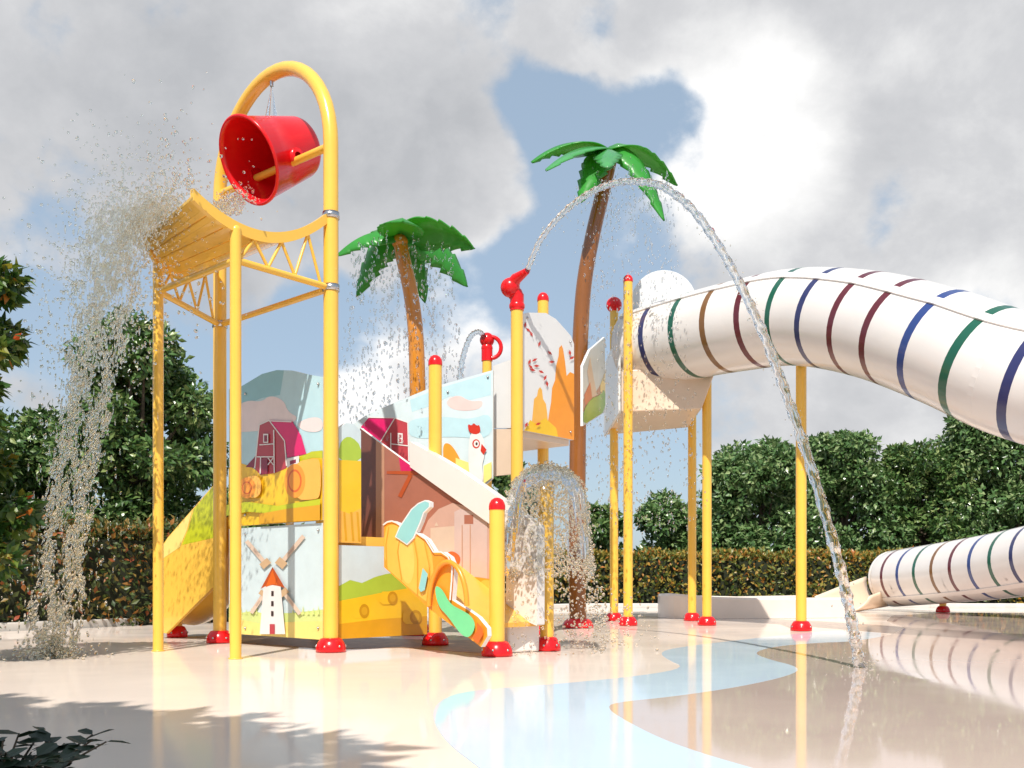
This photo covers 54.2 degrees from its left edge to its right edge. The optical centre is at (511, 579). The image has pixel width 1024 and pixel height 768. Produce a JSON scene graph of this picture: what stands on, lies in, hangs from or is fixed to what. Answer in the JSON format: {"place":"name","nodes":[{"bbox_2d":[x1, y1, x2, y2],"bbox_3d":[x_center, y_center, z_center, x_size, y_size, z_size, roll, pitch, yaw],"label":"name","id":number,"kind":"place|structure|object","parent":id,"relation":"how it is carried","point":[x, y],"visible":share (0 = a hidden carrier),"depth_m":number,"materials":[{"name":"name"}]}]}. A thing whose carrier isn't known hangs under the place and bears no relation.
{"place":"outdoors","nodes":[
{"label":"outdoors","id":0,"kind":"place"},
{"bbox_2d":[242,638,482,652],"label":"brown floor","id":1,"kind":"structure","parent":0,"point":[469,646],"depth_m":12.55,"materials":[{"name":"beige concrete"}]},
{"bbox_2d":[226,355,544,656],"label":"play tower","id":2,"kind":"structure","parent":1,"relation":"on","point":[423,518],"depth_m":11.66,"materials":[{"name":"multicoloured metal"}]},
{"bbox_2d":[0,608,1023,767],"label":"pool deck","id":3,"kind":"structure","parent":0,"point":[193,699],"depth_m":7.51,"materials":[{"name":"beige concrete"}]},
{"bbox_2d":[1,612,113,660],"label":"landing splash","id":4,"kind":"object","parent":3,"relation":"on","point":[47,652],"visible":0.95,"depth_m":10.16,"materials":[{"name":"clear liquid"}]},
{"bbox_2d":[0,726,130,767],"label":"leafy plant","id":5,"kind":"object","parent":3,"relation":"on","point":[49,755],"visible":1,"depth_m":3.37,"materials":[{"name":"green plant"}]},
{"bbox_2d":[164,486,293,637],"bbox_3d":[-3.964,-0.231,13.707,1.750,2.062,1.122,0,0,43],"label":"side slide","id":6,"kind":"object","parent":3,"relation":"on","point":[188,571],"visible":0.68,"depth_m":13.29,"materials":[{"name":"yellow paint"}]},
{"bbox_2d":[147,61,346,659],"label":"bucket tower","id":7,"kind":"structure","parent":3,"relation":"on","point":[237,241],"depth_m":11.04,"materials":[{"name":"yellow metal"}]},
{"bbox_2d":[0,188,174,659],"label":"bucket curtain","id":8,"kind":"object","parent":7,"relation":"hanging from","point":[78,553],"visible":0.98,"depth_m":10.21,"materials":[{"name":"clear liquid"}]},
{"bbox_2d":[2,72,277,456],"bbox_3d":[-4.349,-3.158,10.512,3.856,3.794,2.444,0,0,0],"label":"water splash","id":9,"kind":"object","parent":7,"relation":"attached to","point":[225,201],"visible":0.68,"depth_m":10.27,"materials":[{"name":"clear liquid"}]},
{"bbox_2d":[219,114,320,205],"bbox_3d":[-2.852,-4.987,11.859,1.002,1.130,1.151,0,0,39],"label":"tipping bucket","id":10,"kind":"object","parent":7,"relation":"attached to","point":[280,143],"visible":0.88,"depth_m":11.80,"materials":[{"name":"red paint"}]},
{"bbox_2d":[338,216,475,635],"bbox_3d":[-1.627,-2.339,14.815,1.790,6.278,2.403,0,0,-43],"label":"water palm","id":11,"kind":"object","parent":3,"relation":"on","point":[430,230],"visible":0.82,"depth_m":14.42,"materials":[{"name":"paint"}]},
{"bbox_2d":[338,230,464,443],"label":"falling water","id":12,"kind":"structure","parent":11,"relation":"hanging from","point":[390,297],"depth_m":14.12,"materials":[{"name":"white"}]},
{"bbox_2d":[482,360,491,487],"bbox_3d":[-0.425,-1.470,17.000,0.332,4.540,0.332,0,0,0],"label":"cannon post","id":13,"kind":"object","parent":3,"relation":"on","point":[486,365],"visible":0.05,"depth_m":16.93,"materials":[{"name":"yellow metal"}]},
{"bbox_2d":[480,332,502,360],"bbox_3d":[-0.350,-3.962,17.000,0.400,0.485,0.246,0,0,0],"label":"water cannon","id":14,"kind":"object","parent":13,"relation":"on","point":[487,342],"visible":0.99,"depth_m":16.92,"materials":[{"name":"red paint"}]},
{"bbox_2d":[457,329,486,379],"bbox_3d":[-0.684,-3.710,16.899,0.526,1.072,0.114,0,0,0],"label":"water jet","id":15,"kind":"object","parent":14,"relation":"attached to","point":[470,337],"visible":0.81,"depth_m":16.86,"materials":[{"name":"white"}]},
{"bbox_2d":[539,479,560,650],"bbox_3d":[0.394,-0.210,11.300,0.317,2.020,0.317,0,0,0],"label":"fountain post","id":16,"kind":"object","parent":3,"relation":"on","point":[552,644],"visible":0.58,"depth_m":11.23,"materials":[{"name":"yellow paint"}]},
{"bbox_2d":[505,468,592,576],"bbox_3d":[0.391,-0.625,11.293,1.047,1.256,1.052,0,0,0],"label":"water bell","id":17,"kind":"object","parent":16,"relation":"attached to","point":[584,551],"visible":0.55,"depth_m":11.02,"materials":[{"name":"clear liquid"}]},
{"bbox_2d":[504,460,658,655],"bbox_3d":[0.933,-0.262,11.996,1.953,2.161,3.430,0,0,25],"label":"bell spray","id":18,"kind":"object","parent":16,"relation":"attached to","point":[588,564],"visible":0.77,"depth_m":10.99,"materials":[{"name":"clear liquid"}]},
{"bbox_2d":[531,141,677,627],"bbox_3d":[1.653,-3.527,16.557,1.648,8.657,3.113,0,0,40],"label":"water palm","id":19,"kind":"object","parent":3,"relation":"on","point":[604,160],"visible":0.88,"depth_m":16.57,"materials":[{"name":"paint"}]},
{"bbox_2d":[575,157,707,534],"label":"falling water","id":20,"kind":"structure","parent":19,"relation":"attached to","point":[656,318],"depth_m":16.48,"materials":[{"name":"white"}]},
{"bbox_2d":[433,631,880,767],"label":"blue floor","id":21,"kind":"structure","parent":3,"relation":"on","point":[573,725],"depth_m":5.92,"materials":[{"name":"blue"}]},
{"bbox_2d":[604,270,715,625],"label":"slide tower","id":22,"kind":"structure","parent":3,"relation":"on","point":[702,388],"depth_m":17.57,"materials":[{"name":"yellow metal"}]},
{"bbox_2d":[658,593,844,618],"bbox_3d":[5.508,0.547,21.838,4.817,0.505,2.779,0,0,-30],"label":"runout trough","id":23,"kind":"object","parent":3,"relation":"on","point":[671,605],"visible":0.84,"depth_m":20.73,"materials":[{"name":"white plastic"}]},
{"bbox_2d":[611,267,1023,630],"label":"tube slide","id":24,"kind":"object","parent":3,"relation":"on","point":[956,353],"visible":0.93,"depth_m":14.59,"materials":[{"name":"white plastic"}]},
{"bbox_2d":[0,0,1023,560],"label":"sky","id":25,"kind":"structure","parent":0,"point":[878,135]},
{"bbox_2d":[493,292,604,634],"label":"raised deck","id":26,"kind":"structure","parent":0,"point":[534,393],"depth_m":13.73,"materials":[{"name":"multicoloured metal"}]},
{"bbox_2d":[500,269,528,310],"bbox_3d":[0.068,-3.827,13.245,0.443,0.493,0.303,0,0,28],"label":"water cannon","id":27,"kind":"object","parent":26,"relation":"on","point":[511,290],"visible":0.98,"depth_m":13.19,"materials":[{"name":"red paint"}]},
{"bbox_2d":[609,613,1023,767],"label":"brown floor","id":28,"kind":"structure","parent":0,"point":[943,690],"depth_m":6.25,"materials":[{"name":"beige concrete"}]},
{"bbox_2d":[525,177,865,667],"bbox_3d":[1.680,-1.954,11.056,0.123,5.527,5.024,0,0,-37],"label":"water jet","id":29,"kind":"object","parent":28,"relation":"on","point":[841,575],"visible":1,"depth_m":9.75,"materials":[{"name":"white"}]},
{"bbox_2d":[522,175,894,668],"bbox_3d":[1.693,-1.981,10.984,0.513,5.559,5.314,0,0,-39],"label":"jet spray","id":30,"kind":"object","parent":28,"relation":"on","point":[763,370],"visible":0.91,"depth_m":10.16,"materials":[{"name":"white liquid"}]},
{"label":"ground","id":31,"kind":"structure","parent":0,"visible":0},
{"bbox_2d":[0,255,48,582],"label":"leafy tree","id":32,"kind":"object","parent":31,"relation":"on","point":[16,521],"visible":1,"depth_m":9.56,"materials":[{"name":"green plant"}]},
{"bbox_2d":[0,401,82,537],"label":"leafy tree","id":33,"kind":"object","parent":31,"relation":"on","point":[17,440],"visible":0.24,"depth_m":20.75,"materials":[{"name":"green plant"}]},
{"bbox_2d":[38,304,228,540],"bbox_3d":[-7.560,-2.239,20.315,3.900,6.220,3.666,0,0,0],"label":"leafy tree","id":34,"kind":"object","parent":31,"relation":"on","point":[188,469],"visible":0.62,"depth_m":19.51,"materials":[{"name":"green plant"}]},
{"bbox_2d":[0,507,304,627],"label":"clipped hedge","id":35,"kind":"object","parent":31,"relation":"on","point":[122,586],"visible":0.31,"depth_m":17.15,"materials":[{"name":"green plant"}]},
{"bbox_2d":[227,485,285,527],"bbox_3d":[-5.179,-0.783,19.670,1.629,3.334,1.866,0,0,-45],"label":"leafy tree","id":36,"kind":"object","parent":31,"relation":"on","point":[266,525],"visible":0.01,"depth_m":19.16,"materials":[{"name":"green plant"}]},
{"bbox_2d":[0,603,1023,631],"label":"kerb","id":37,"kind":"structure","parent":31,"relation":"on","point":[12,626],"depth_m":27.83,"materials":[{"name":"concrete"}]},
{"bbox_2d":[492,461,536,580],"bbox_3d":[-1.096,-1.618,32.164,4.445,4.984,3.799,0,0,0],"label":"leafy tree","id":38,"kind":"object","parent":31,"relation":"on","point":[501,483],"visible":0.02,"depth_m":31.46,"materials":[{"name":"green plant"}]},
{"bbox_2d":[586,500,636,560],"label":"leafy tree","id":39,"kind":"object","parent":31,"relation":"on","point":[600,537],"visible":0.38,"depth_m":40.30,"materials":[{"name":"green plant"}]},
{"bbox_2d":[633,487,713,560],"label":"leafy tree","id":40,"kind":"object","parent":31,"relation":"on","point":[664,537],"visible":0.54,"depth_m":40.67,"materials":[{"name":"green plant"}]},
{"bbox_2d":[696,434,828,560],"bbox_3d":[10.001,-2.510,40.569,5.931,6.757,5.827,0,0,0],"label":"leafy tree","id":41,"kind":"object","parent":31,"relation":"on","point":[748,480],"visible":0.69,"depth_m":39.31,"materials":[{"name":"green plant"}]},
{"bbox_2d":[505,545,1023,603],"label":"clipped hedge","id":42,"kind":"object","parent":31,"relation":"on","point":[772,575],"visible":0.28,"depth_m":36.11,"materials":[{"name":"green plant"}]},
{"bbox_2d":[778,428,916,560],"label":"leafy tree","id":43,"kind":"object","parent":31,"relation":"on","point":[845,454],"visible":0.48,"depth_m":40.67,"materials":[{"name":"green plant"}]},
{"bbox_2d":[859,437,988,550],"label":"leafy tree","id":44,"kind":"object","parent":31,"relation":"on","point":[917,470],"visible":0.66,"depth_m":40.61,"materials":[{"name":"green plant"}]},
{"bbox_2d":[920,414,1023,539],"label":"leafy tree","id":45,"kind":"object","parent":31,"relation":"on","point":[1001,492],"visible":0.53,"depth_m":40.16,"materials":[{"name":"green plant"}]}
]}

